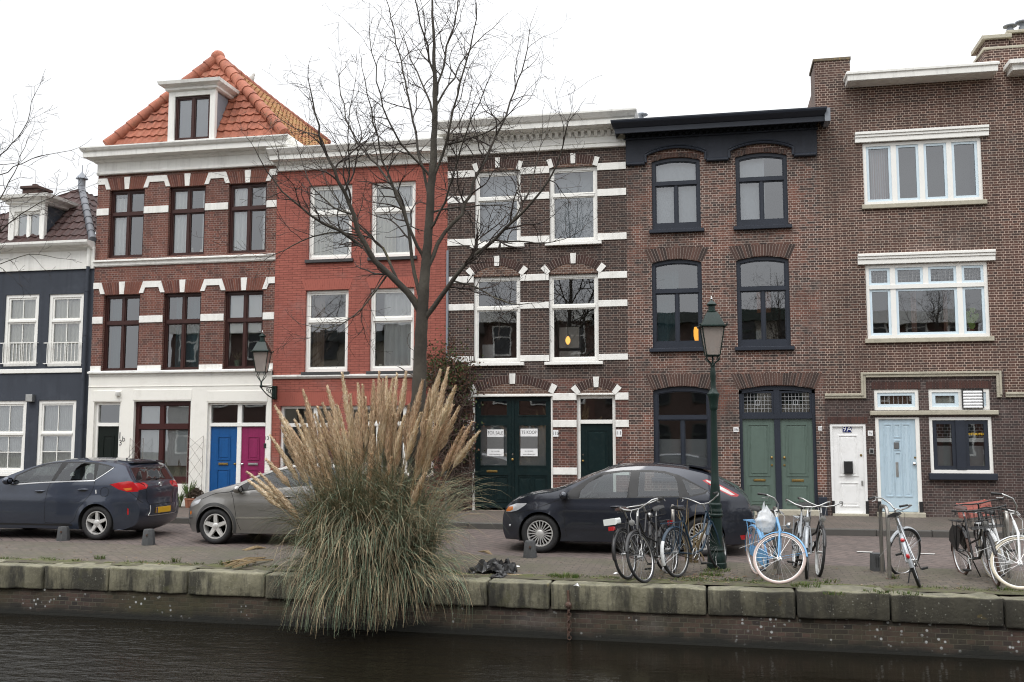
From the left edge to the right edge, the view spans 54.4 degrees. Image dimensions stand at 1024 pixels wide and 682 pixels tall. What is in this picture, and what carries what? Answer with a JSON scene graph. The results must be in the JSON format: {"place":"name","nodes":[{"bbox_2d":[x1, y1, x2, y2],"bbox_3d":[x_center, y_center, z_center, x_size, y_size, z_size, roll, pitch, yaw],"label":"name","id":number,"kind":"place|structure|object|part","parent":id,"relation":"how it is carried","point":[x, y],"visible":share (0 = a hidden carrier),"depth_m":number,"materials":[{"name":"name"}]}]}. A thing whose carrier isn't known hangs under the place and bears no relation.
{"place":"outdoors","nodes":[
{"label":"outdoors","id":0,"kind":"place"},
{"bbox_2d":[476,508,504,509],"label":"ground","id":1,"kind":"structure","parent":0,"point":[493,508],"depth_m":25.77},
{"bbox_2d":[0,165,140,478],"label":"town house","id":2,"kind":"structure","parent":1,"relation":"on","point":[45,340],"depth_m":26.23,"materials":[{"name":"paint"}]},
{"bbox_2d":[0,401,26,475],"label":"window","id":3,"kind":"structure","parent":2,"relation":"in","point":[12,413],"depth_m":26.21,"materials":[{"name":"white paint"}]},
{"bbox_2d":[0,294,38,365],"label":"window","id":4,"kind":"structure","parent":2,"relation":"in","point":[21,319],"depth_m":26.45,"materials":[{"name":"white paint"}]},
{"bbox_2d":[25,394,35,401],"bbox_3d":[-12.585,1.495,26.010,0.196,0.192,0.141,-1,-6,11],"label":"wall sconce","id":5,"kind":"object","parent":2,"relation":"attached to","point":[30,398],"depth_m":25.95,"materials":[{"name":"metal"}]},
{"bbox_2d":[36,400,75,475],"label":"window","id":6,"kind":"structure","parent":2,"relation":"in","point":[57,418],"depth_m":25.97,"materials":[{"name":"white paint"}]},
{"bbox_2d":[43,293,83,365],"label":"window","id":7,"kind":"structure","parent":2,"relation":"in","point":[64,344],"depth_m":26.19,"materials":[{"name":"white paint"}]},
{"bbox_2d":[79,50,330,505],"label":"town house","id":8,"kind":"structure","parent":1,"relation":"on","point":[181,317],"depth_m":25.57,"materials":[{"name":"red brick"}]},
{"bbox_2d":[97,426,118,477],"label":"door","id":9,"kind":"structure","parent":8,"relation":"in","point":[108,436],"depth_m":25.59,"materials":[{"name":"black paint"}]},
{"bbox_2d":[103,295,139,370],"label":"window","id":10,"kind":"structure","parent":8,"relation":"in","point":[119,323],"depth_m":25.94,"materials":[{"name":"glass"}]},
{"bbox_2d":[109,190,144,257],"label":"window","id":11,"kind":"structure","parent":8,"relation":"in","point":[124,214],"depth_m":26.21,"materials":[{"name":"brown paint"}]},
{"bbox_2d":[134,401,190,483],"bbox_3d":[-8.845,2.577,25.338,1.582,2.079,0.165,-1,-6,11],"label":"window","id":12,"kind":"structure","parent":8,"relation":"in","point":[164,426],"depth_m":25.35,"materials":[{"name":"paint"}]},
{"bbox_2d":[163,293,200,369],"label":"window","id":13,"kind":"structure","parent":8,"relation":"in","point":[187,322],"depth_m":25.64,"materials":[{"name":"brown paint"}]},
{"bbox_2d":[169,186,205,255],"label":"window","id":14,"kind":"structure","parent":8,"relation":"in","point":[182,224],"depth_m":25.86,"materials":[{"name":"brown paint"}]},
{"bbox_2d":[209,426,236,490],"bbox_3d":[-7.219,3.112,24.899,0.724,1.946,0.115,-1,-6,11],"label":"door","id":15,"kind":"structure","parent":8,"relation":"in","point":[223,438],"depth_m":24.93,"materials":[{"name":"blue paint"}]},
{"bbox_2d":[233,350,241,365],"bbox_3d":[-6.969,0.433,25.355,0.387,0.476,0.185,-1,-6,11],"label":"potted plant","id":16,"kind":"object","parent":8,"relation":"in","point":[237,361],"visible":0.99,"depth_m":25.32,"materials":[{"name":"green plant"}]},
{"bbox_2d":[224,291,263,368],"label":"window","id":17,"kind":"structure","parent":8,"relation":"in","point":[245,317],"depth_m":25.25,"materials":[{"name":"glass"}]},
{"bbox_2d":[229,183,266,252],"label":"window","id":18,"kind":"structure","parent":8,"relation":"in","point":[243,211],"depth_m":25.53,"materials":[{"name":"glass"}]},
{"bbox_2d":[249,73,254,80],"bbox_3d":[-7.669,-7.740,29.384,0.158,0.422,0.400,-1,-6,11],"label":"gull","id":19,"kind":"object","parent":8,"relation":"on","point":[252,77],"visible":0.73,"depth_m":29.31,"materials":[{"name":"white"}]},
{"bbox_2d":[241,426,265,481],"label":"door","id":20,"kind":"structure","parent":8,"relation":"in","point":[252,458],"depth_m":24.78,"materials":[{"name":"paint"}]},
{"bbox_2d":[266,137,447,508],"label":"town house","id":21,"kind":"structure","parent":1,"relation":"on","point":[304,279],"depth_m":24.70,"materials":[{"name":"red brick"}]},
{"bbox_2d":[250,330,276,398],"bbox_3d":[-6.037,0.578,24.297,0.477,1.648,1.035,0,-6,0],"label":"wall lantern","id":22,"kind":"object","parent":21,"relation":"attached to","point":[261,351],"depth_m":23.91,"materials":[{"name":"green metal"}]},
{"bbox_2d":[301,290,349,374],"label":"window","id":23,"kind":"structure","parent":21,"relation":"in","point":[317,368],"depth_m":24.81,"materials":[{"name":"white paint"}]},
{"bbox_2d":[305,185,352,262],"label":"window","id":24,"kind":"structure","parent":21,"relation":"in","point":[326,256],"depth_m":25.04,"materials":[{"name":"white paint"}]},
{"bbox_2d":[366,288,413,373],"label":"window","id":25,"kind":"structure","parent":21,"relation":"in","point":[399,323],"depth_m":24.44,"materials":[{"name":"grey glass"}]},
{"bbox_2d":[367,181,416,260],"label":"window","id":26,"kind":"structure","parent":21,"relation":"in","point":[397,248],"depth_m":24.72,"materials":[{"name":"grey glass"}]},
{"bbox_2d":[353,405,434,479],"bbox_3d":[-2.929,2.456,24.087,2.258,1.790,0.230,-1,-6,11],"label":"window","id":27,"kind":"structure","parent":21,"relation":"in","point":[355,407],"depth_m":24.13,"materials":[{"name":"white paint"}]},
{"bbox_2d":[431,108,638,510],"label":"town house","id":28,"kind":"structure","parent":1,"relation":"on","point":[574,392],"depth_m":23.66,"materials":[{"name":"brown brick"}]},
{"bbox_2d":[397,326,493,511],"bbox_3d":[-1.599,2.196,23.515,2.405,5.174,0.496,-1,-6,11],"label":"climbing plant","id":29,"kind":"object","parent":28,"relation":"attached to","point":[453,380],"visible":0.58,"depth_m":23.51,"materials":[{"name":"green plant"}]},
{"bbox_2d":[475,397,513,507],"bbox_3d":[-0.414,2.636,23.593,0.956,2.597,0.156,-1,-6,11],"label":"door","id":30,"kind":"structure","parent":28,"relation":"in","point":[500,469],"depth_m":23.60,"materials":[{"name":"green paint"}]},
{"bbox_2d":[487,429,503,455],"bbox_3d":[-0.394,2.417,23.636,0.403,0.633,0.006,-1,-6,11],"label":"sale sign","id":31,"kind":"object","parent":28,"relation":"attached to","point":[495,442],"visible":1,"depth_m":23.63,"materials":[{"name":"white paper"}]},
{"bbox_2d":[468,276,523,365],"bbox_3d":[-0.313,-0.451,24.045,1.342,2.151,0.706,-1,-6,11],"label":"window","id":32,"kind":"structure","parent":28,"relation":"in","point":[488,358],"depth_m":23.89,"materials":[{"name":"white paint"}]},
{"bbox_2d":[470,171,524,248],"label":"window","id":33,"kind":"structure","parent":28,"relation":"in","point":[514,235],"depth_m":24.45,"materials":[{"name":"white paint"}]},
{"bbox_2d":[521,429,537,455],"bbox_3d":[0.402,2.392,23.477,0.409,0.645,0.006,-1,-6,11],"label":"sale sign","id":34,"kind":"object","parent":28,"relation":"attached to","point":[529,442],"visible":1,"depth_m":23.47,"materials":[{"name":"white paper"}]},
{"bbox_2d":[513,397,550,498],"bbox_3d":[0.486,2.623,23.452,0.909,2.597,0.078,-1,-6,11],"label":"door","id":35,"kind":"structure","parent":28,"relation":"in","point":[531,473],"depth_m":23.44,"materials":[{"name":"green paint"}]},
{"bbox_2d":[553,430,557,436],"bbox_3d":[1.022,2.159,23.251,0.132,0.154,0.018,-1,-6,11],"label":"house number plate","id":36,"kind":"object","parent":28,"relation":"attached to","point":[555,433],"visible":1,"depth_m":23.25,"materials":[{"name":"white ceramic"}]},
{"bbox_2d":[565,280,569,343],"bbox_3d":[1.350,-0.905,24.108,0.120,1.996,0.117,-1,-6,11],"label":"pendant lamp","id":37,"kind":"object","parent":28,"relation":"hanging from","point":[567,339],"visible":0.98,"depth_m":24.01,"materials":[{"name":"yellow"}]},
{"bbox_2d":[545,166,601,245],"bbox_3d":[1.494,-3.196,23.871,1.348,1.900,0.556,-1,-6,11],"label":"window","id":38,"kind":"structure","parent":28,"relation":"in","point":[585,208],"depth_m":24.07,"materials":[{"name":"white paint"}]},
{"bbox_2d":[544,274,602,364],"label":"window","id":39,"kind":"structure","parent":28,"relation":"in","point":[574,333],"depth_m":23.57,"materials":[{"name":"white paint"}]},
{"bbox_2d":[581,424,612,491],"bbox_3d":[1.973,2.920,23.107,0.752,1.997,0.115,-1,-6,11],"label":"door","id":40,"kind":"structure","parent":28,"relation":"in","point":[596,439],"depth_m":23.14,"materials":[{"name":"green paint"}]},
{"bbox_2d":[616,430,621,436],"bbox_3d":[2.470,2.127,22.961,0.131,0.163,0.018,-1,-6,11],"label":"house number plate","id":41,"kind":"object","parent":28,"relation":"attached to","point":[618,433],"visible":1,"depth_m":22.95,"materials":[{"name":"white ceramic"}]},
{"bbox_2d":[610,106,830,515],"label":"town house","id":42,"kind":"structure","parent":1,"relation":"on","point":[723,210],"depth_m":22.86,"materials":[{"name":"brown brick"}]},
{"bbox_2d":[649,260,702,351],"bbox_3d":[3.845,-0.808,23.146,1.285,2.157,0.527,-1,-6,11],"label":"window","id":43,"kind":"structure","parent":42,"relation":"in","point":[666,292],"depth_m":23.15,"materials":[{"name":"grey glass"}]},
{"bbox_2d":[649,158,703,233],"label":"window","id":44,"kind":"structure","parent":42,"relation":"in","point":[676,200],"depth_m":23.41,"materials":[{"name":"grey glass"}]},
{"bbox_2d":[652,386,710,481],"bbox_3d":[3.903,2.117,22.739,1.421,2.162,0.276,-1,-6,11],"label":"window","id":45,"kind":"structure","parent":42,"relation":"in","point":[685,451],"depth_m":22.80,"materials":[{"name":"black paint"}]},
{"bbox_2d":[694,327,697,340],"bbox_3d":[4.316,-0.143,23.176,0.170,0.366,0.166,-1,-6,11],"label":"table lamp","id":46,"kind":"object","parent":42,"relation":"in","point":[695,333],"visible":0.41,"depth_m":23.11,"materials":[{"name":"orange"}]},
{"bbox_2d":[733,427,738,431],"bbox_3d":[5.051,1.999,22.451,0.115,0.106,0.018,-1,-6,11],"label":"house number plate","id":47,"kind":"object","parent":42,"relation":"attached to","point":[735,429],"visible":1,"depth_m":22.45,"materials":[{"name":"white ceramic"}]},
{"bbox_2d":[742,419,775,508],"bbox_3d":[5.556,2.754,22.377,0.695,2.005,0.115,-1,-6,11],"label":"door","id":48,"kind":"structure","parent":42,"relation":"in","point":[758,434],"depth_m":22.38,"materials":[{"name":"green paint"}]},
{"bbox_2d":[734,153,791,230],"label":"window","id":49,"kind":"structure","parent":42,"relation":"in","point":[749,170],"depth_m":22.99,"materials":[{"name":"grey glass"}]},
{"bbox_2d":[735,257,794,350],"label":"window","id":50,"kind":"structure","parent":42,"relation":"in","point":[761,342],"depth_m":22.65,"materials":[{"name":"black paint"}]},
{"bbox_2d":[780,419,814,508],"bbox_3d":[6.366,2.738,22.214,0.695,2.005,0.115,-1,-6,11],"label":"door","id":51,"kind":"structure","parent":42,"relation":"in","point":[797,468],"depth_m":22.22,"materials":[{"name":"green paint"}]},
{"bbox_2d":[808,56,1010,517],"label":"town house","id":52,"kind":"structure","parent":1,"relation":"on","point":[912,365],"depth_m":22.05,"materials":[{"name":"brown brick"}]},
{"bbox_2d":[843,426,851,431],"bbox_3d":[7.417,1.948,22.027,0.196,0.141,0.018,-1,-6,11],"label":"house number plate","id":53,"kind":"object","parent":52,"relation":"attached to","point":[847,428],"visible":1,"depth_m":22.02,"materials":[{"name":"blue ceramic"}]},
{"bbox_2d":[832,427,865,512],"bbox_3d":[7.418,2.829,21.921,0.645,1.884,0.154,-1,-6,11],"label":"door","id":54,"kind":"structure","parent":52,"relation":"in","point":[848,454],"depth_m":21.94,"materials":[{"name":"white paint"}]},
{"bbox_2d":[874,389,918,409],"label":"window","id":55,"kind":"structure","parent":52,"relation":"in","point":[887,399],"depth_m":21.91,"materials":[{"name":"white paint"}]},
{"bbox_2d":[878,419,917,511],"bbox_3d":[8.436,2.714,21.746,0.758,2.003,0.115,-1,-6,11],"label":"door","id":56,"kind":"structure","parent":52,"relation":"in","point":[897,442],"depth_m":21.75,"materials":[{"name":"blue paint"}]},
{"bbox_2d":[855,124,988,209],"bbox_3d":[9.203,-3.826,22.494,2.814,1.763,0.816,-1,-6,11],"label":"window","id":57,"kind":"structure","parent":52,"relation":"in","point":[893,178],"depth_m":22.35,"materials":[{"name":"white paint"}]},
{"bbox_2d":[857,249,995,342],"bbox_3d":[9.174,-0.947,22.122,2.857,1.996,0.629,-1,-6,11],"label":"window","id":58,"kind":"structure","parent":52,"relation":"in","point":[958,259],"depth_m":21.95,"materials":[{"name":"white paint"}]},
{"bbox_2d":[928,388,989,409],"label":"window","id":59,"kind":"structure","parent":52,"relation":"in","point":[939,399],"depth_m":21.61,"materials":[{"name":"white paint"}]},
{"bbox_2d":[929,417,997,479],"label":"window","id":60,"kind":"structure","parent":52,"relation":"in","point":[967,461],"depth_m":21.52,"materials":[{"name":"white paint"}]},
{"bbox_2d":[966,307,978,330],"bbox_3d":[10.120,-0.457,21.919,0.286,0.580,0.160,-4,-7,37],"label":"potted plant","id":61,"kind":"object","parent":52,"relation":"in","point":[972,320],"visible":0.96,"depth_m":21.92,"materials":[{"name":"green plant"}]},
{"bbox_2d":[0,613,1023,681],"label":"water","id":62,"kind":"structure","parent":0,"point":[43,648],"depth_m":12.23,"materials":[{"name":"black liquid"}]},
{"bbox_2d":[0,541,1023,594],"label":"quay paving","id":63,"kind":"structure","parent":0,"point":[863,575],"depth_m":14.96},
{"bbox_2d":[0,69,102,299],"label":"bare tree","id":64,"kind":"object","parent":63,"relation":"on","point":[18,162],"visible":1,"depth_m":17.28,"materials":[{"name":"brown plant"}]},
{"bbox_2d":[141,529,154,545],"bbox_3d":[-6.534,3.546,17.902,0.224,0.336,0.224,4,-7,-34],"label":"bollard","id":65,"kind":"object","parent":63,"relation":"on","point":[148,537],"visible":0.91,"depth_m":17.82,"materials":[{"name":"concrete"}]},
{"bbox_2d":[218,367,510,635],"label":"pampas grass","id":66,"kind":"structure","parent":63,"relation":"on","point":[369,523],"depth_m":14.26,"materials":[{"name":"beige plant"}]},
{"bbox_2d":[187,0,601,505],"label":"bare tree","id":67,"kind":"object","parent":63,"relation":"on","point":[422,310],"visible":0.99,"depth_m":15.99,"materials":[{"name":"brown plant"}]},
{"bbox_2d":[468,558,516,577],"bbox_3d":[-0.317,3.250,14.345,0.718,0.215,0.698,-1,-6,11],"label":"torn bag","id":68,"kind":"object","parent":63,"relation":"on","point":[501,567],"visible":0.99,"depth_m":14.41,"materials":[{"name":"black plastic"}]},
{"bbox_2d":[4,547,1007,588],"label":"fallen leaves","id":69,"kind":"object","parent":63,"relation":"on","point":[609,575],"visible":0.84,"depth_m":14.05,"materials":[{"name":"brown plant"}]},
{"bbox_2d":[0,554,1022,595],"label":"grass tufts","id":70,"kind":"object","parent":63,"relation":"on","point":[699,574],"visible":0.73,"depth_m":13.77,"materials":[{"name":"green plant"}]},
{"bbox_2d":[523,540,536,557],"bbox_3d":[0.290,3.373,16.041,0.214,0.316,0.214,4,-7,-34],"label":"bollard","id":71,"kind":"object","parent":63,"relation":"on","point":[529,549],"visible":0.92,"depth_m":15.97,"materials":[{"name":"stone"}]},
{"bbox_2d":[603,497,665,579],"bbox_3d":[1.764,2.803,14.331,0.665,1.092,1.813,-3,-7,31],"label":"bicycle","id":72,"kind":"object","parent":63,"relation":"on","point":[612,522],"visible":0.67,"depth_m":14.03,"materials":[{"name":"metal"}]},
{"bbox_2d":[619,497,677,582],"bbox_3d":[1.894,2.751,14.009,0.620,1.134,1.816,-3,-6,29],"label":"bicycle","id":73,"kind":"object","parent":63,"relation":"on","point":[636,531],"visible":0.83,"depth_m":13.69,"materials":[{"name":"metal"}]},
{"bbox_2d":[671,504,675,568],"bbox_3d":[2.416,2.982,14.916,0.107,1.046,0.610,-1,-6,9],"label":"bicycle stand","id":74,"kind":"object","parent":63,"relation":"on","point":[673,519],"visible":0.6,"depth_m":14.66,"materials":[{"name":"metal"}]},
{"bbox_2d":[676,500,707,562],"bbox_3d":[2.825,2.977,15.527,0.484,0.974,0.564,1,-6,-12],"label":"dead shrub","id":75,"kind":"object","parent":63,"relation":"on","point":[697,546],"visible":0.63,"depth_m":15.46,"materials":[{"name":"brown plant"}]},
{"bbox_2d":[660,491,726,577],"bbox_3d":[2.610,2.776,14.450,0.591,1.171,1.815,-5,-7,41],"label":"bicycle","id":76,"kind":"object","parent":63,"relation":"on","point":[672,528],"visible":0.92,"depth_m":14.21,"materials":[{"name":"black metal"}]},
{"bbox_2d":[697,296,727,568],"bbox_3d":[3.047,1.378,15.010,0.428,4.160,0.424,0,-6,5],"label":"street lamp","id":77,"kind":"object","parent":63,"relation":"on","point":[711,326],"visible":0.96,"depth_m":14.98,"materials":[{"name":"green metal"}]},
{"bbox_2d":[739,492,807,583],"bbox_3d":[3.389,2.683,13.752,0.757,1.219,1.748,1,-6,-7],"label":"bicycle","id":78,"kind":"object","parent":63,"relation":"on","point":[760,555],"visible":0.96,"depth_m":13.29,"materials":[{"name":"blue metal"}]},
{"bbox_2d":[754,502,775,532],"bbox_3d":[3.432,2.379,13.470,0.299,0.427,0.223,-1,-6,11],"label":"plastic bag","id":79,"kind":"object","parent":78,"relation":"on","point":[765,520],"visible":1,"depth_m":13.40,"materials":[{"name":"white plastic"}]},
{"bbox_2d":[772,506,782,574],"bbox_3d":[3.840,2.937,14.459,0.107,1.046,0.610,-1,-6,9],"label":"bicycle stand","id":80,"kind":"object","parent":63,"relation":"on","point":[775,564],"visible":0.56,"depth_m":14.27,"materials":[{"name":"metal"}]},
{"bbox_2d":[785,499,830,578],"bbox_3d":[4.274,2.820,14.416,0.637,1.084,1.815,-1,-6,9],"label":"bicycle","id":81,"kind":"object","parent":63,"relation":"on","point":[804,537],"visible":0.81,"depth_m":14.23,"materials":[{"name":"metal"}]},
{"bbox_2d":[795,497,842,576],"bbox_3d":[4.491,2.832,14.625,0.632,1.100,1.817,0,-6,3],"label":"bicycle","id":82,"kind":"object","parent":63,"relation":"on","point":[820,528],"visible":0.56,"depth_m":14.21,"materials":[{"name":"black metal"}]},
{"bbox_2d":[870,552,885,571],"bbox_3d":[5.312,3.231,14.478,0.174,0.294,0.174,0,-6,0],"label":"bollard","id":83,"kind":"object","parent":63,"relation":"on","point":[874,561],"visible":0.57,"depth_m":14.41,"materials":[{"name":"grey metal"}]},
{"bbox_2d":[878,504,892,578],"bbox_3d":[5.257,2.865,14.033,0.107,1.106,0.610,-1,-6,9],"label":"bicycle stand","id":84,"kind":"object","parent":63,"relation":"on","point":[888,542],"visible":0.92,"depth_m":13.88,"materials":[{"name":"metal"}]},
{"bbox_2d":[868,496,927,586],"bbox_3d":[5.305,2.760,13.702,0.759,1.178,1.783,-2,-6,21],"label":"bicycle","id":85,"kind":"object","parent":63,"relation":"on","point":[908,554],"visible":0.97,"depth_m":13.59,"materials":[{"name":"metal"}]},
{"bbox_2d":[949,504,1006,585],"bbox_3d":[6.343,2.760,13.693,0.682,1.075,1.813,-1,-6,5],"label":"bicycle","id":86,"kind":"object","parent":63,"relation":"on","point":[959,534],"visible":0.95,"depth_m":13.56,"materials":[{"name":"black metal"}]},
{"bbox_2d":[955,498,1003,569],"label":"bicycle","id":87,"kind":"object","parent":63,"relation":"on","point":[980,504],"visible":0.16,"depth_m":14.86,"materials":[{"name":"metal"}]},
{"bbox_2d":[975,492,1023,589],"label":"bicycle","id":88,"kind":"object","parent":63,"relation":"on","point":[1006,541],"visible":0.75,"depth_m":12.91,"materials":[{"name":"white metal"}]},
{"bbox_2d":[1002,510,1011,577],"bbox_3d":[6.986,2.898,14.062,0.107,1.046,0.610,-2,-6,21],"label":"bicycle stand","id":89,"kind":"object","parent":63,"relation":"on","point":[1005,531],"visible":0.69,"depth_m":13.85,"materials":[{"name":"metal"}]},
{"bbox_2d":[0,523,1023,570],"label":"road","id":90,"kind":"structure","parent":0,"point":[841,550],"depth_m":17.62,"materials":[{"name":"brick"}]},
{"bbox_2d":[56,526,69,540],"bbox_3d":[-8.405,3.629,18.650,0.224,0.316,0.224,4,-7,-34],"label":"bollard","id":91,"kind":"object","parent":90,"relation":"on","point":[63,533],"visible":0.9,"depth_m":18.57,"materials":[{"name":"concrete"}]},
{"bbox_2d":[0,457,179,539],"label":"parked car","id":92,"kind":"object","parent":90,"relation":"on","point":[137,495],"visible":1,"depth_m":18.90,"materials":[{"name":"blue metal"}]},
{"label":"side window","id":93,"kind":"part","parent":92,"relation":"part of","materials":[{"name":"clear glass"}]},
{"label":"rear window","id":94,"kind":"part","parent":92,"relation":"part of","materials":[{"name":"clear glass"}]},
{"bbox_2d":[189,460,408,543],"bbox_3d":[-3.841,2.958,18.494,4.207,1.500,1.982,-1,-6,11],"label":"parked car","id":95,"kind":"object","parent":90,"relation":"on","point":[222,515],"visible":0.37,"depth_m":17.90,"materials":[{"name":"beige metal"}]},
{"bbox_2d":[170,517,1023,538],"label":"kerb","id":96,"kind":"structure","parent":90,"relation":"on","point":[829,531],"depth_m":19.06,"materials":[{"name":"stone"}]},
{"bbox_2d":[503,446,755,555],"bbox_3d":[1.986,2.684,17.152,4.291,1.784,2.014,-1,-6,11],"label":"parked car","id":97,"kind":"object","parent":90,"relation":"on","point":[578,510],"visible":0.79,"depth_m":16.45,"materials":[{"name":"blue paint"}]},
{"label":"rear window","id":98,"kind":"part","parent":97,"relation":"part of","materials":[{"name":"grey glass"}]},
{"bbox_2d":[0,0,1023,233],"label":"sky","id":99,"kind":"structure","parent":0,"point":[104,61],"materials":[{"name":"white"}]},
{"bbox_2d":[177,506,1023,531],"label":"pavement","id":100,"kind":"structure","parent":0,"point":[872,522],"depth_m":20.75,"materials":[{"name":"brick"}]},
{"bbox_2d":[129,438,143,458],"bbox_3d":[-9.522,3.306,25.171,0.381,1.695,0.031,-1,-6,11],"label":"trellis","id":101,"kind":"object","parent":100,"relation":"on","point":[138,450],"visible":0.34,"depth_m":25.22,"materials":[{"name":"wood"}]},
{"bbox_2d":[178,491,184,507],"bbox_3d":[-8.250,3.927,24.605,0.403,0.505,0.243,-1,-6,11],"label":"potted plant","id":102,"kind":"object","parent":100,"relation":"on","point":[181,497],"visible":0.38,"depth_m":24.56,"materials":[{"name":"plant"}]},
{"bbox_2d":[182,480,196,507],"bbox_3d":[-7.970,3.772,24.564,0.403,0.686,0.244,-1,-6,11],"label":"potted plant","id":103,"kind":"object","parent":100,"relation":"on","point":[185,488],"visible":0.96,"depth_m":24.50,"materials":[{"name":"plant"}]},
{"bbox_2d":[185,488,203,506],"bbox_3d":[-7.807,3.859,24.524,0.488,0.505,0.404,-1,-6,11],"label":"potted plant","id":104,"kind":"object","parent":100,"relation":"on","point":[195,493],"visible":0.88,"depth_m":24.44,"materials":[{"name":"plant"}]},
{"bbox_2d":[185,436,203,497],"bbox_3d":[-7.931,3.246,24.854,0.437,1.754,0.031,-1,-6,11],"label":"trellis","id":105,"kind":"object","parent":100,"relation":"on","point":[191,462],"visible":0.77,"depth_m":24.88,"materials":[{"name":"wood"}]},
{"bbox_2d":[971,19,1023,517],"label":"town house","id":106,"kind":"structure","parent":0,"point":[1006,49],"depth_m":21.73,"materials":[{"name":"brown brick"}]},
{"label":"ground","id":107,"kind":"structure","parent":0,"visible":0},
{"bbox_2d":[0,559,1023,660],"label":"quay wall","id":108,"kind":"structure","parent":107,"relation":"on","point":[858,619],"depth_m":13.44,"materials":[{"name":"stone"}]},
{"bbox_2d":[17,558,1023,591],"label":"moss","id":109,"kind":"object","parent":108,"relation":"on","point":[218,565],"visible":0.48,"depth_m":13.86,"materials":[{"name":"green plant"}]},
{"bbox_2d":[565,590,571,639],"bbox_3d":[0.760,3.690,13.392,0.087,0.655,0.086,-5,-7,41],"label":"mooring chain","id":110,"kind":"object","parent":108,"relation":"hanging from","point":[568,604],"visible":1,"depth_m":13.38,"materials":[{"name":"metal"}]}
]}

